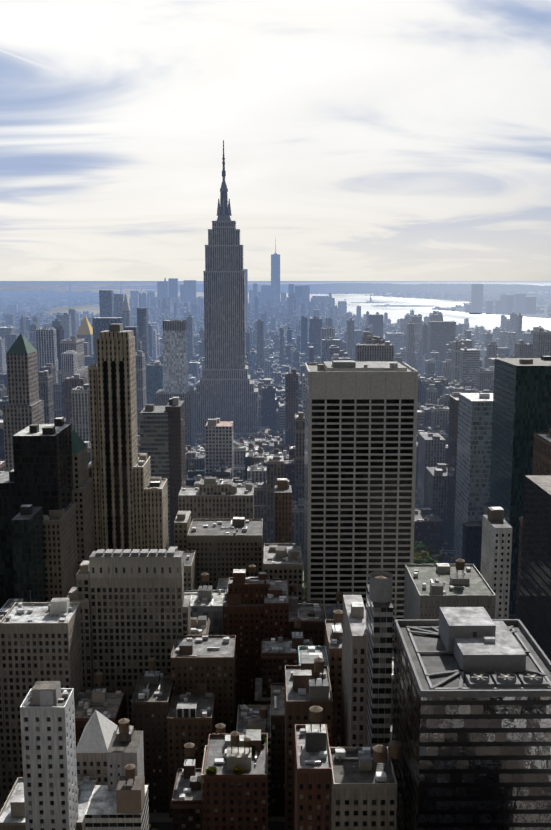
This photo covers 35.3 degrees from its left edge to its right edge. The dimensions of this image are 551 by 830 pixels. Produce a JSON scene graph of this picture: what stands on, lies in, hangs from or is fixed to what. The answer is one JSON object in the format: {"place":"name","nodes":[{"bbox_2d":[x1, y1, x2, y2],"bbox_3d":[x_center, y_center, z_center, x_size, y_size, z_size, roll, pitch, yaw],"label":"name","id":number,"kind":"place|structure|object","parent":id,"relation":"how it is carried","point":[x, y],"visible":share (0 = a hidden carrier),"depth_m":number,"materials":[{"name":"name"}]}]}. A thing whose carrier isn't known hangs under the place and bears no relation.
{"place":"outdoors","nodes":[
{"label":"outdoors","id":0,"kind":"place"},
{"bbox_2d":[0,50,42,65],"bbox_3d":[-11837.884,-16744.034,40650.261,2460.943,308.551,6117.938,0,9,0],"label":"contrail","id":1,"kind":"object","parent":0,"point":[24,59],"depth_m":40620.69,"materials":[{"name":"white"}]},
{"bbox_2d":[0,292,97,314],"bbox_3d":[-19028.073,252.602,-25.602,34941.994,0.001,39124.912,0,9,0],"label":"brooklyn ground","id":2,"kind":"structure","parent":0,"point":[46,302],"depth_m":8996.82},
{"bbox_2d":[0,290,123,313],"bbox_3d":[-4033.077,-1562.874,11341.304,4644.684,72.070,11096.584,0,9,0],"label":"brooklyn buildings","id":3,"kind":"structure","parent":2,"relation":"on","point":[32,300],"depth_m":9901.28,"materials":[{"name":"concrete"}]},
{"bbox_2d":[0,281,550,331],"bbox_3d":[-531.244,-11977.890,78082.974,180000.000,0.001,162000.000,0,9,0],"label":"water","id":4,"kind":"structure","parent":0,"point":[486,321],"depth_m":10850.18,"materials":[{"name":"blue"}]},
{"bbox_2d":[6,281,155,292],"bbox_3d":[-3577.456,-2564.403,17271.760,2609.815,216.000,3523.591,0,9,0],"label":"suspension bridge","id":5,"kind":"structure","parent":4,"relation":"on","point":[120,282],"depth_m":17204.08,"materials":[{"name":"metal"}]},
{"bbox_2d":[0,0,550,280],"label":"sky","id":6,"kind":"structure","parent":0,"point":[374,140],"materials":[{"name":"white"}]},
{"bbox_2d":[149,488,514,829],"bbox_3d":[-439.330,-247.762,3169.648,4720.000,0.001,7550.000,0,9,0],"label":"ground","id":7,"kind":"structure","parent":0,"point":[168,825],"depth_m":393.72,"materials":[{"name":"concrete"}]},
{"bbox_2d":[88,323,168,550],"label":"skyscraper","id":8,"kind":"structure","parent":7,"relation":"on","point":[130,502],"depth_m":555.48,"materials":[{"name":"stone"}]},
{"bbox_2d":[194,140,268,438],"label":"skyscraper","id":9,"kind":"structure","parent":7,"relation":"on","point":[225,390],"depth_m":1258.11,"materials":[{"name":"stone"}]},
{"bbox_2d":[0,292,540,403],"bbox_3d":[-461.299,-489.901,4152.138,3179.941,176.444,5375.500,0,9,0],"label":"distant buildings","id":10,"kind":"structure","parent":7,"relation":"on","point":[297,334],"depth_m":2399.55,"materials":[{"name":"concrete"}]},
{"bbox_2d":[271,238,279,305],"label":"skyscraper","id":11,"kind":"structure","parent":7,"relation":"on","point":[275,275],"depth_m":5789.15,"materials":[{"name":"glass"}]},
{"bbox_2d":[0,269,550,829],"bbox_3d":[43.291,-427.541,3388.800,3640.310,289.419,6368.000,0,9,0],"label":"city buildings","id":12,"kind":"structure","parent":7,"relation":"on","point":[120,685],"depth_m":437.23,"materials":[{"name":"concrete"}]},
{"bbox_2d":[205,735,266,775],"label":"rooftop plants","id":13,"kind":"object","parent":12,"relation":"on","point":[237,770],"visible":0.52,"depth_m":313.02,"materials":[{"name":"green plant"}]},
{"bbox_2d":[149,498,456,829],"bbox_3d":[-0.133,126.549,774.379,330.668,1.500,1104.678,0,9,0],"label":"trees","id":14,"kind":"object","parent":7,"relation":"on","point":[443,539],"depth_m":780.33,"materials":[{"name":"plant"}]},
{"bbox_2d":[304,360,417,639],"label":"skyscraper","id":15,"kind":"structure","parent":7,"relation":"on","point":[360,440],"depth_m":545.02,"materials":[{"name":"concrete"}]},
{"bbox_2d":[392,607,550,829],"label":"mirror glass tower","id":16,"kind":"structure","parent":7,"relation":"on","point":[471,727],"depth_m":231.14,"materials":[{"name":"glass"}]},
{"bbox_2d":[114,283,550,291],"bbox_3d":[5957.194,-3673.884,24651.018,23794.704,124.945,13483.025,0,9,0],"label":"distant hills","id":17,"kind":"structure","parent":0,"point":[393,287],"depth_m":19326.68,"materials":[{"name":"plant"}]},
{"bbox_2d":[263,555,424,586],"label":"street","id":18,"kind":"structure","parent":0,"point":[303,566],"depth_m":751.76,"materials":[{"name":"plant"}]},
{"bbox_2d":[263,541,442,600],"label":"trees","id":19,"kind":"object","parent":18,"relation":"on","point":[424,553],"visible":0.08,"depth_m":752.33,"materials":[{"name":"green plant"}]},
{"bbox_2d":[142,290,547,293],"bbox_3d":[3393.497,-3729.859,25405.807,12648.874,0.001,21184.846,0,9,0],"label":"distant shoreline","id":20,"kind":"structure","parent":0,"point":[386,292],"depth_m":16674.73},
{"bbox_2d":[147,290,550,293],"bbox_3d":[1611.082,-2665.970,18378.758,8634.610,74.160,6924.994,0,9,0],"label":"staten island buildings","id":21,"kind":"structure","parent":20,"relation":"on","point":[450,291],"depth_m":17397.78,"materials":[{"name":"concrete"}]},
{"bbox_2d":[349,302,388,302],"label":"liberty island ground","id":22,"kind":"structure","parent":0,"point":[365,302],"depth_m":9389.87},
{"bbox_2d":[371,305,433,306],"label":"island","id":23,"kind":"structure","parent":0,"point":[404,305],"depth_m":8301.80,"materials":[{"name":"grey"}]},
{"bbox_2d":[415,486,455,563],"bbox_3d":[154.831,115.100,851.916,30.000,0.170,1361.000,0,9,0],"label":"sixth avenue road","id":24,"kind":"structure","parent":0,"point":[447,548],"depth_m":787.59,"materials":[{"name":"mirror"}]},
{"bbox_2d":[369,292,550,317],"bbox_3d":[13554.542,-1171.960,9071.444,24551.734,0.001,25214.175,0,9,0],"label":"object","id":25,"kind":"structure","parent":0,"point":[543,315],"depth_m":10288.88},
{"bbox_2d":[373,291,550,317],"bbox_3d":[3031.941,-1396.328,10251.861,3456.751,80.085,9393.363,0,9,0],"label":"distant buildings","id":26,"kind":"structure","parent":25,"relation":"on","point":[489,297],"depth_m":11567.34,"materials":[{"name":"concrete"}]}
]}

